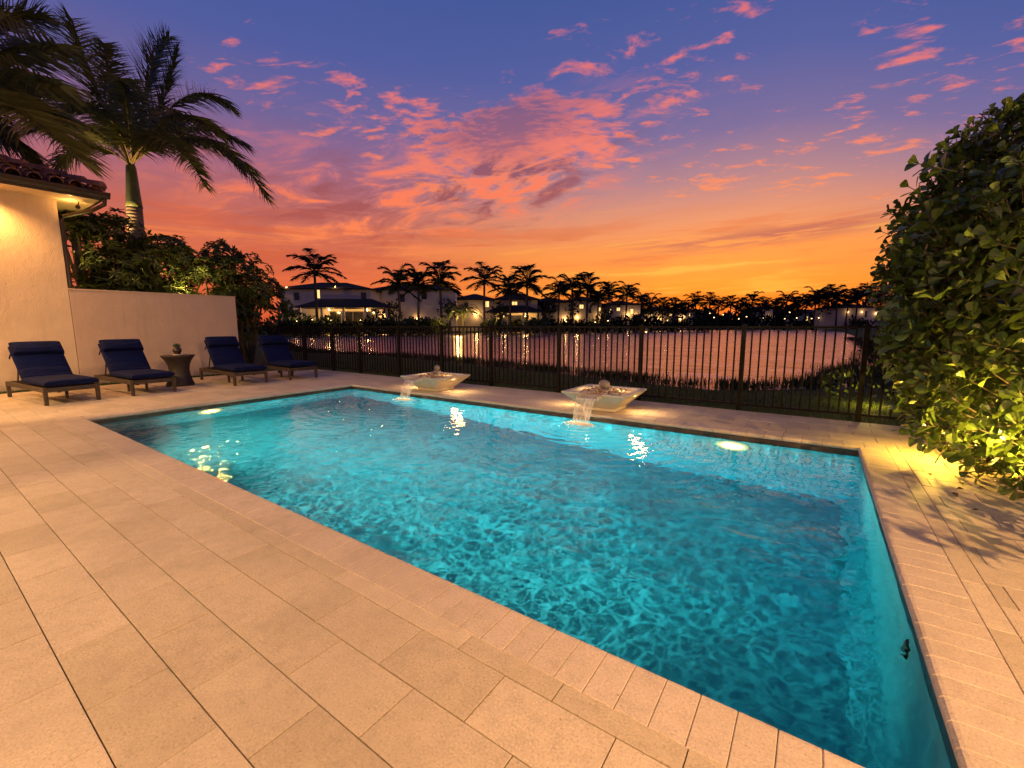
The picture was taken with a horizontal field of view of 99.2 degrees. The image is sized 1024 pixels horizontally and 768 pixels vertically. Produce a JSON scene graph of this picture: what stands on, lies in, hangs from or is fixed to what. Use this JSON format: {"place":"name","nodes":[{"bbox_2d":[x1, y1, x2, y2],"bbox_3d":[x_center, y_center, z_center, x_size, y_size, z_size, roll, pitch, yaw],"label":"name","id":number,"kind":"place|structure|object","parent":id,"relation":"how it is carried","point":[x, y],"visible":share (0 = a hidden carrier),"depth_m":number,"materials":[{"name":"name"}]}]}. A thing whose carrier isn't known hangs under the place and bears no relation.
{"place":"outdoors","nodes":[
{"label":"outdoors","id":0,"kind":"place"},
{"bbox_2d":[67,217,126,285],"bbox_3d":[-12.872,-2.755,13.181,2.780,4.811,2.337,1,8,9],"label":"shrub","id":1,"kind":"object","parent":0,"point":[75,248],"visible":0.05,"depth_m":12.93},
{"bbox_2d":[0,373,221,393],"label":"grass strip","id":2,"kind":"object","parent":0,"point":[18,391],"depth_m":10.36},
{"bbox_2d":[0,417,828,767],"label":"paving bed","id":3,"kind":"object","parent":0,"point":[198,703],"visible":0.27,"depth_m":1.54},
{"bbox_2d":[372,284,461,330],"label":"house","id":4,"kind":"structure","parent":0,"point":[429,305],"depth_m":106.42,"materials":[{"name":"white paint"}]},
{"bbox_2d":[1,327,1019,426],"bbox_3d":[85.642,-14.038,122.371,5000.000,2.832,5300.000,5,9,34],"label":"lawn","id":5,"kind":"structure","parent":0,"point":[259,352],"depth_m":9.88,"materials":[{"name":"green plant"}]},
{"bbox_2d":[0,154,110,392],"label":"house","id":6,"kind":"structure","parent":5,"relation":"on","point":[34,286],"depth_m":9.39,"materials":[{"name":"paint"}]},
{"bbox_2d":[0,0,115,180],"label":"palm tree","id":7,"kind":"object","parent":5,"relation":"on","point":[22,94],"visible":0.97,"depth_m":8.46,"materials":[{"name":"plant"}]},
{"bbox_2d":[58,207,152,291],"bbox_3d":[-10.689,-2.382,11.416,2.077,4.569,2.369,5,9,34],"label":"shrub","id":8,"kind":"object","parent":5,"relation":"on","point":[87,231],"visible":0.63,"depth_m":11.17,"materials":[{"name":"green plant"}]},
{"bbox_2d":[78,242,167,291],"bbox_3d":[-10.693,-2.066,12.242,1.947,3.720,2.265,5,9,34],"label":"shrub","id":9,"kind":"object","parent":5,"relation":"on","point":[139,275],"visible":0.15,"depth_m":11.74,"materials":[{"name":"green plant"}]},
{"bbox_2d":[15,1,276,249],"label":"palm tree","id":10,"kind":"object","parent":5,"relation":"on","point":[161,128],"visible":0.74,"depth_m":13.76,"materials":[{"name":"plant"}]},
{"bbox_2d":[68,288,238,383],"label":"garden wall","id":11,"kind":"structure","parent":5,"relation":"on","point":[158,325],"depth_m":11.16,"materials":[{"name":"paint"}]},
{"bbox_2d":[117,233,226,294],"bbox_3d":[-9.981,-2.282,12.755,2.176,4.005,2.676,5,9,34],"label":"shrub","id":12,"kind":"object","parent":5,"relation":"on","point":[171,255],"visible":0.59,"depth_m":12.20,"materials":[{"name":"green plant"}]},
{"bbox_2d":[173,238,286,363],"bbox_3d":[-9.008,-2.591,14.284,2.393,4.226,3.168,5,9,34],"label":"shrub","id":13,"kind":"object","parent":5,"relation":"on","point":[254,293],"visible":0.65,"depth_m":14.09,"materials":[{"name":"green plant"}]},
{"bbox_2d":[268,299,301,333],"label":"shrub","id":14,"kind":"object","parent":5,"relation":"on","point":[286,312],"visible":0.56,"depth_m":78.42,"materials":[{"name":"green plant"}]},
{"bbox_2d":[295,313,315,335],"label":"shrub","id":15,"kind":"object","parent":5,"relation":"on","point":[305,317],"visible":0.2,"depth_m":78.73,"materials":[{"name":"green plant"}]},
{"bbox_2d":[298,318,322,336],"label":"shrub","id":16,"kind":"object","parent":5,"relation":"on","point":[307,323],"visible":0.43,"depth_m":71.45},
{"bbox_2d":[282,248,345,322],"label":"palm tree","id":17,"kind":"object","parent":5,"relation":"on","point":[318,265],"visible":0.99,"depth_m":81.93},
{"bbox_2d":[313,313,339,332],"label":"shrub","id":18,"kind":"object","parent":5,"relation":"on","point":[324,318],"visible":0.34,"depth_m":78.58,"materials":[{"name":"green plant"}]},
{"bbox_2d":[275,282,395,332],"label":"house","id":19,"kind":"structure","parent":5,"relation":"on","point":[354,302],"depth_m":94.16,"materials":[{"name":"white paint"}]},
{"bbox_2d":[330,311,375,328],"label":"lanai door","id":20,"kind":"structure","parent":19,"relation":"in","point":[354,316],"depth_m":95.24,"materials":[{"name":"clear glass"}]},
{"bbox_2d":[333,318,351,335],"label":"shrub","id":21,"kind":"object","parent":5,"relation":"on","point":[343,323],"visible":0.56,"depth_m":75.57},
{"bbox_2d":[360,314,380,335],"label":"shrub","id":22,"kind":"object","parent":5,"relation":"on","point":[366,323],"visible":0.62,"depth_m":77.87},
{"bbox_2d":[374,314,392,334],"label":"shrub","id":23,"kind":"object","parent":5,"relation":"on","point":[382,322],"visible":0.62,"depth_m":78.71,"materials":[{"name":"green plant"}]},
{"bbox_2d":[374,301,401,319],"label":"tree","id":24,"kind":"object","parent":5,"relation":"on","point":[391,312],"visible":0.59,"depth_m":97.67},
{"bbox_2d":[370,263,422,321],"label":"palm tree","id":25,"kind":"object","parent":5,"relation":"on","point":[399,277],"visible":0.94,"depth_m":84.97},
{"bbox_2d":[396,265,443,320],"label":"palm tree","id":26,"kind":"object","parent":5,"relation":"on","point":[419,281],"visible":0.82,"depth_m":87.40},
{"bbox_2d":[423,316,444,334],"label":"shrub","id":27,"kind":"object","parent":5,"relation":"on","point":[436,322],"visible":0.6,"depth_m":78.86,"materials":[{"name":"green plant"}]},
{"bbox_2d":[416,259,465,322],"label":"palm tree","id":28,"kind":"object","parent":5,"relation":"on","point":[441,277],"visible":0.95,"depth_m":86.76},
{"bbox_2d":[437,298,460,331],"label":"tree","id":29,"kind":"object","parent":5,"relation":"on","point":[447,304],"visible":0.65,"depth_m":102.62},
{"bbox_2d":[444,304,483,334],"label":"palm tree","id":30,"kind":"object","parent":5,"relation":"on","point":[465,310],"visible":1,"depth_m":82.79,"materials":[{"name":"green plant"}]},
{"bbox_2d":[457,294,494,330],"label":"house","id":31,"kind":"structure","parent":5,"relation":"on","point":[476,299],"depth_m":110.63,"materials":[{"name":"beige paint"}]},
{"bbox_2d":[460,261,509,333],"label":"palm tree","id":32,"kind":"object","parent":5,"relation":"on","point":[483,276],"visible":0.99,"depth_m":90.15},
{"bbox_2d":[482,315,504,333],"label":"shrub","id":33,"kind":"object","parent":5,"relation":"on","point":[497,323],"visible":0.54,"depth_m":78.71,"materials":[{"name":"green plant"}]},
{"bbox_2d":[491,300,512,333],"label":"tree","id":34,"kind":"object","parent":5,"relation":"on","point":[498,315],"visible":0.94,"depth_m":96.53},
{"bbox_2d":[487,271,529,333],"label":"palm tree","id":35,"kind":"object","parent":5,"relation":"on","point":[507,289],"visible":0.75,"depth_m":94.04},
{"bbox_2d":[486,293,543,333],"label":"house","id":36,"kind":"structure","parent":5,"relation":"on","point":[518,308],"depth_m":102.30,"materials":[{"name":"white paint"}]},
{"bbox_2d":[501,315,528,331],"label":"lanai door","id":37,"kind":"structure","parent":36,"relation":"in","point":[513,317],"depth_m":102.62,"materials":[{"name":"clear glass"}]},
{"bbox_2d":[507,319,524,333],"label":"shrub","id":38,"kind":"object","parent":5,"relation":"on","point":[516,323],"visible":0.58,"depth_m":96.92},
{"bbox_2d":[505,263,551,333],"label":"palm tree","id":39,"kind":"object","parent":5,"relation":"on","point":[529,282],"visible":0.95,"depth_m":92.92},
{"bbox_2d":[523,317,551,332],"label":"shrub","id":40,"kind":"object","parent":5,"relation":"on","point":[537,322],"visible":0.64,"depth_m":78.39,"materials":[{"name":"green plant"}]},
{"bbox_2d":[537,299,559,331],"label":"tree","id":41,"kind":"object","parent":5,"relation":"on","point":[545,309],"visible":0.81,"depth_m":106.13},
{"bbox_2d":[537,298,570,331],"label":"house","id":42,"kind":"structure","parent":5,"relation":"on","point":[564,306],"depth_m":110.65,"materials":[{"name":"white paint"}]},
{"bbox_2d":[541,276,579,323],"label":"palm tree","id":43,"kind":"object","parent":5,"relation":"on","point":[559,285],"visible":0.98,"depth_m":101.69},
{"bbox_2d":[548,271,588,332],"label":"palm tree","id":44,"kind":"object","parent":5,"relation":"on","point":[576,292],"visible":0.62,"depth_m":105.36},
{"bbox_2d":[567,296,602,331],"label":"house","id":45,"kind":"structure","parent":5,"relation":"on","point":[581,308],"depth_m":118.40,"materials":[{"name":"beige paint"}]},
{"bbox_2d":[569,272,608,332],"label":"palm tree","id":46,"kind":"object","parent":5,"relation":"on","point":[594,292],"visible":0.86,"depth_m":104.69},
{"bbox_2d":[580,315,598,332],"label":"shrub","id":47,"kind":"object","parent":5,"relation":"on","point":[586,323],"visible":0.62,"depth_m":103.61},
{"bbox_2d":[585,287,616,332],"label":"palm tree","id":48,"kind":"object","parent":5,"relation":"on","point":[603,295],"visible":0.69,"depth_m":107.15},
{"bbox_2d":[592,313,615,332],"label":"shrub","id":49,"kind":"object","parent":5,"relation":"on","point":[605,321],"visible":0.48,"depth_m":108.38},
{"bbox_2d":[595,303,612,319],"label":"tree","id":50,"kind":"object","parent":5,"relation":"on","point":[604,311],"visible":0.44,"depth_m":119.46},
{"bbox_2d":[595,281,624,331],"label":"palm tree","id":51,"kind":"object","parent":5,"relation":"on","point":[612,288],"visible":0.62,"depth_m":108.95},
{"bbox_2d":[314,357,909,424],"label":"grass tufts","id":52,"kind":"object","parent":5,"relation":"on","point":[648,386],"visible":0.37,"depth_m":9.05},
{"bbox_2d":[605,317,625,331],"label":"shrub","id":53,"kind":"object","parent":5,"relation":"on","point":[616,322],"visible":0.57,"depth_m":108.79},
{"bbox_2d":[601,300,642,330],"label":"house","id":54,"kind":"structure","parent":5,"relation":"on","point":[633,308],"depth_m":126.30,"materials":[{"name":"beige paint"}]},
{"bbox_2d":[613,314,631,332],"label":"shrub","id":55,"kind":"object","parent":5,"relation":"on","point":[619,318],"visible":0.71,"depth_m":108.45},
{"bbox_2d":[610,281,645,329],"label":"palm tree","id":56,"kind":"object","parent":5,"relation":"on","point":[631,288],"visible":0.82,"depth_m":115.42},
{"bbox_2d":[268,323,990,427],"bbox_3d":[0.219,-0.583,9.428,21.476,1.401,0.076,5,9,34],"label":"fence","id":57,"kind":"object","parent":5,"relation":"on","point":[867,328],"visible":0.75,"depth_m":8.64,"materials":[{"name":"black metal"}]},
{"bbox_2d":[627,313,643,331],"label":"shrub","id":58,"kind":"object","parent":5,"relation":"on","point":[633,321],"visible":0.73,"depth_m":109.28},
{"bbox_2d":[628,291,654,314],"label":"palm tree","id":59,"kind":"object","parent":5,"relation":"on","point":[641,296],"visible":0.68,"depth_m":128.62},
{"bbox_2d":[638,301,653,318],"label":"tree","id":60,"kind":"object","parent":5,"relation":"on","point":[645,310],"visible":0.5,"depth_m":130.03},
{"bbox_2d":[644,311,662,331],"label":"shrub","id":61,"kind":"object","parent":5,"relation":"on","point":[655,319],"visible":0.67,"depth_m":113.50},
{"bbox_2d":[641,307,672,329],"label":"house","id":62,"kind":"structure","parent":5,"relation":"on","point":[668,317],"depth_m":148.30,"materials":[{"name":"beige paint"}]},
{"bbox_2d":[652,320,673,331],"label":"shrub","id":63,"kind":"object","parent":5,"relation":"on","point":[665,324],"visible":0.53,"depth_m":113.45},
{"bbox_2d":[653,296,675,319],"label":"palm tree","id":64,"kind":"object","parent":5,"relation":"on","point":[663,301],"visible":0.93,"depth_m":133.48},
{"bbox_2d":[658,302,687,319],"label":"tree","id":65,"kind":"object","parent":5,"relation":"on","point":[675,310],"visible":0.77,"depth_m":142.06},
{"bbox_2d":[671,297,691,330],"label":"palm tree","id":66,"kind":"object","parent":5,"relation":"on","point":[686,303],"visible":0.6,"depth_m":142.20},
{"bbox_2d":[681,313,698,331],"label":"shrub","id":67,"kind":"object","parent":5,"relation":"on","point":[687,322],"visible":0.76,"depth_m":118.76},
{"bbox_2d":[683,291,708,329],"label":"palm tree","id":68,"kind":"object","parent":5,"relation":"on","point":[695,301],"visible":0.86,"depth_m":146.04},
{"bbox_2d":[694,314,710,331],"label":"shrub","id":69,"kind":"object","parent":5,"relation":"on","point":[700,321],"visible":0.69,"depth_m":119.48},
{"bbox_2d":[696,292,723,316],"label":"palm tree","id":70,"kind":"object","parent":5,"relation":"on","point":[710,299],"visible":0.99,"depth_m":144.14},
{"bbox_2d":[710,296,732,329],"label":"palm tree","id":71,"kind":"object","parent":5,"relation":"on","point":[715,307],"visible":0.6,"depth_m":151.69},
{"bbox_2d":[732,297,755,329],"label":"palm tree","id":72,"kind":"object","parent":5,"relation":"on","point":[743,303],"visible":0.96,"depth_m":154.02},
{"bbox_2d":[733,306,765,329],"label":"tree","id":73,"kind":"object","parent":5,"relation":"on","point":[746,312],"visible":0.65,"depth_m":166.25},
{"bbox_2d":[738,291,767,329],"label":"palm tree","id":74,"kind":"object","parent":5,"relation":"on","point":[756,300],"visible":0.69,"depth_m":160.58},
{"bbox_2d":[754,297,777,329],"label":"palm tree","id":75,"kind":"object","parent":5,"relation":"on","point":[766,302],"visible":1,"depth_m":155.93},
{"bbox_2d":[763,297,786,329],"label":"palm tree","id":76,"kind":"object","parent":5,"relation":"on","point":[778,303],"visible":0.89,"depth_m":155.57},
{"bbox_2d":[671,301,882,325],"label":"treeline","id":77,"kind":"object","parent":5,"relation":"on","point":[703,312],"visible":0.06,"depth_m":196.74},
{"bbox_2d":[775,290,802,329],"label":"palm tree","id":78,"kind":"object","parent":5,"relation":"on","point":[785,296],"visible":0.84,"depth_m":160.50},
{"bbox_2d":[776,305,807,325],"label":"tree","id":79,"kind":"object","parent":5,"relation":"on","point":[791,311],"visible":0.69,"depth_m":168.44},
{"bbox_2d":[787,293,809,328],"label":"palm tree","id":80,"kind":"object","parent":5,"relation":"on","point":[792,304],"visible":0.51,"depth_m":163.62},
{"bbox_2d":[785,309,813,325],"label":"house","id":81,"kind":"structure","parent":5,"relation":"on","point":[808,311],"depth_m":183.05,"materials":[{"name":"beige paint"}]},
{"bbox_2d":[798,286,835,329],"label":"palm tree","id":82,"kind":"object","parent":5,"relation":"on","point":[815,296],"visible":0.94,"depth_m":148.95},
{"bbox_2d":[811,284,846,305],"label":"palm tree","id":83,"kind":"object","parent":5,"relation":"on","point":[829,286],"visible":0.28,"depth_m":155.18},
{"bbox_2d":[818,284,855,328],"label":"palm tree","id":84,"kind":"object","parent":5,"relation":"on","point":[835,296],"visible":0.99,"depth_m":143.97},
{"bbox_2d":[831,290,866,328],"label":"palm tree","id":85,"kind":"object","parent":5,"relation":"on","point":[847,301],"visible":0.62,"depth_m":145.12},
{"bbox_2d":[844,286,872,328],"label":"palm tree","id":86,"kind":"object","parent":5,"relation":"on","point":[860,295],"visible":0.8,"depth_m":142.93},
{"bbox_2d":[822,366,905,404],"bbox_3d":[6.721,0.075,8.077,1.524,0.813,1.250,0,8,2],"label":"shrub","id":87,"kind":"object","parent":5,"relation":"on","point":[846,373],"visible":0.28,"depth_m":8.25,"materials":[{"name":"green plant"}]},
{"bbox_2d":[850,282,880,306],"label":"palm tree","id":88,"kind":"object","parent":5,"relation":"on","point":[869,286],"visible":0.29,"depth_m":146.22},
{"bbox_2d":[856,335,879,359],"bbox_3d":[17.317,-1.646,19.645,3.006,1.311,4.093,5,9,34],"label":"shrub","id":89,"kind":"object","parent":5,"relation":"on","point":[870,346],"visible":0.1,"depth_m":20.15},
{"bbox_2d":[866,346,903,389],"bbox_3d":[8.705,-0.246,9.216,2.071,1.316,2.766,5,9,34],"label":"shrub","id":90,"kind":"object","parent":5,"relation":"on","point":[878,376],"visible":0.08,"depth_m":9.61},
{"bbox_2d":[0,369,1023,767],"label":"pool deck","id":91,"kind":"structure","parent":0,"point":[272,649],"depth_m":1.97,"materials":[{"name":"stone"}]},
{"bbox_2d":[5,341,100,405],"bbox_3d":[-8.712,-0.260,8.219,2.067,1.074,0.747,4,9,29],"label":"sun lounger","id":92,"kind":"object","parent":91,"relation":"on","point":[43,368],"visible":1,"depth_m":8.13,"materials":[{"name":"fabric"}]},
{"bbox_2d":[94,339,176,395],"bbox_3d":[-8.054,-0.404,9.261,2.067,1.080,0.747,5,9,32],"label":"sun lounger","id":93,"kind":"object","parent":91,"relation":"on","point":[126,361],"visible":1,"depth_m":9.18,"materials":[{"name":"fabric"}]},
{"bbox_2d":[160,354,194,386],"bbox_3d":[-7.664,-0.317,10.043,0.650,0.698,0.650,5,9,34],"label":"side table","id":94,"kind":"object","parent":91,"relation":"on","point":[178,366],"visible":0.95,"depth_m":9.88,"materials":[{"name":"wicker"}]},
{"bbox_2d":[171,343,181,354],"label":"potted succulent","id":95,"kind":"object","parent":94,"relation":"on","point":[176,349],"visible":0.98,"depth_m":9.93,"materials":[{"name":"green plant"}]},
{"bbox_2d":[199,336,267,385],"bbox_3d":[-6.899,-0.614,10.732,2.067,1.101,0.747,5,9,36],"label":"sun lounger","id":96,"kind":"object","parent":91,"relation":"on","point":[225,356],"visible":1,"depth_m":10.68,"materials":[{"name":"fabric"}]},
{"bbox_2d":[258,335,317,379],"bbox_3d":[-6.174,-0.753,11.765,2.067,1.098,0.747,5,9,35],"label":"sun lounger","id":97,"kind":"object","parent":91,"relation":"on","point":[276,353],"visible":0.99,"depth_m":11.69,"materials":[{"name":"fabric"}]},
{"bbox_2d":[400,372,469,391],"bbox_3d":[-1.676,-0.036,9.277,1.050,0.313,1.221,5,9,34],"label":"water bowl","id":98,"kind":"object","parent":91,"relation":"on","point":[436,384],"visible":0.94,"depth_m":9.06,"materials":[{"name":"stone"}]},
{"bbox_2d":[58,382,1023,767],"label":"pool coping","id":99,"kind":"object","parent":91,"relation":"on","point":[978,692],"visible":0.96,"depth_m":1.97,"materials":[{"name":"stone"}]},
{"bbox_2d":[561,384,646,411],"bbox_3d":[1.476,0.250,7.104,1.050,0.313,1.221,5,9,34],"label":"water bowl","id":100,"kind":"object","parent":91,"relation":"on","point":[608,402],"visible":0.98,"depth_m":6.89,"materials":[{"name":"stone"}]},
{"bbox_2d":[892,430,1023,509],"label":"leaf litter","id":101,"kind":"object","parent":91,"relation":"on","point":[956,494],"visible":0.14,"depth_m":3.63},
{"bbox_2d":[0,0,1023,324],"label":"sky","id":102,"kind":"structure","parent":0,"point":[671,148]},
{"bbox_2d":[563,421,596,426],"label":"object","id":103,"kind":"structure","parent":0,"point":[581,424],"depth_m":6.45,"materials":[{"name":"white liquid"}]},
{"bbox_2d":[286,330,877,389],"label":"lake water","id":104,"kind":"structure","parent":0,"point":[839,345],"depth_m":31.81,"materials":[{"name":"black liquid"}]},
{"bbox_2d":[383,312,405,335],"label":"shrub","id":105,"kind":"object","parent":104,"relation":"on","point":[396,322],"visible":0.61,"depth_m":78.73,"materials":[{"name":"green plant"}]},
{"bbox_2d":[402,316,431,335],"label":"shrub","id":106,"kind":"object","parent":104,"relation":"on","point":[410,321],"visible":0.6,"depth_m":78.39,"materials":[{"name":"green plant"}]},
{"bbox_2d":[288,336,881,390],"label":"bank reeds","id":107,"kind":"object","parent":104,"relation":"on","point":[807,380],"visible":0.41,"depth_m":14.88,"materials":[{"name":"plant"}]},
{"bbox_2d":[719,295,743,329],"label":"palm tree","id":108,"kind":"object","parent":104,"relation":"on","point":[729,298],"visible":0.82,"depth_m":154.83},
{"bbox_2d":[813,304,879,329],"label":"house","id":109,"kind":"structure","parent":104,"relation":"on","point":[866,313],"depth_m":148.68,"materials":[{"name":"white paint"}]},
{"bbox_2d":[817,302,842,316],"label":"tree","id":110,"kind":"object","parent":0,"point":[826,305],"visible":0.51,"depth_m":152.45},
{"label":"pool basin","id":111,"kind":"structure","parent":0,"visible":0},
{"bbox_2d":[92,386,958,767],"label":"pool waterline","id":112,"kind":"object","parent":111,"relation":"attached to","point":[842,450],"visible":0.17,"depth_m":6.71,"materials":[{"name":"tile"}]},
{"bbox_2d":[96,388,956,767],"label":"pool water","id":113,"kind":"structure","parent":111,"relation":"in","point":[758,580],"depth_m":3.12,"materials":[{"name":"liquid"}]},
{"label":"planting bed","id":114,"kind":"structure","parent":0,"visible":0},
{"bbox_2d":[859,92,1023,500],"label":"hedge","id":115,"kind":"object","parent":114,"relation":"on","point":[950,254],"visible":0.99,"depth_m":3.79,"materials":[{"name":"green plant"}]},
{"bbox_2d":[984,172,1023,422],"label":"hedge","id":116,"kind":"object","parent":114,"relation":"on","point":[1017,277],"visible":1,"depth_m":2.84,"materials":[{"name":"green plant"}]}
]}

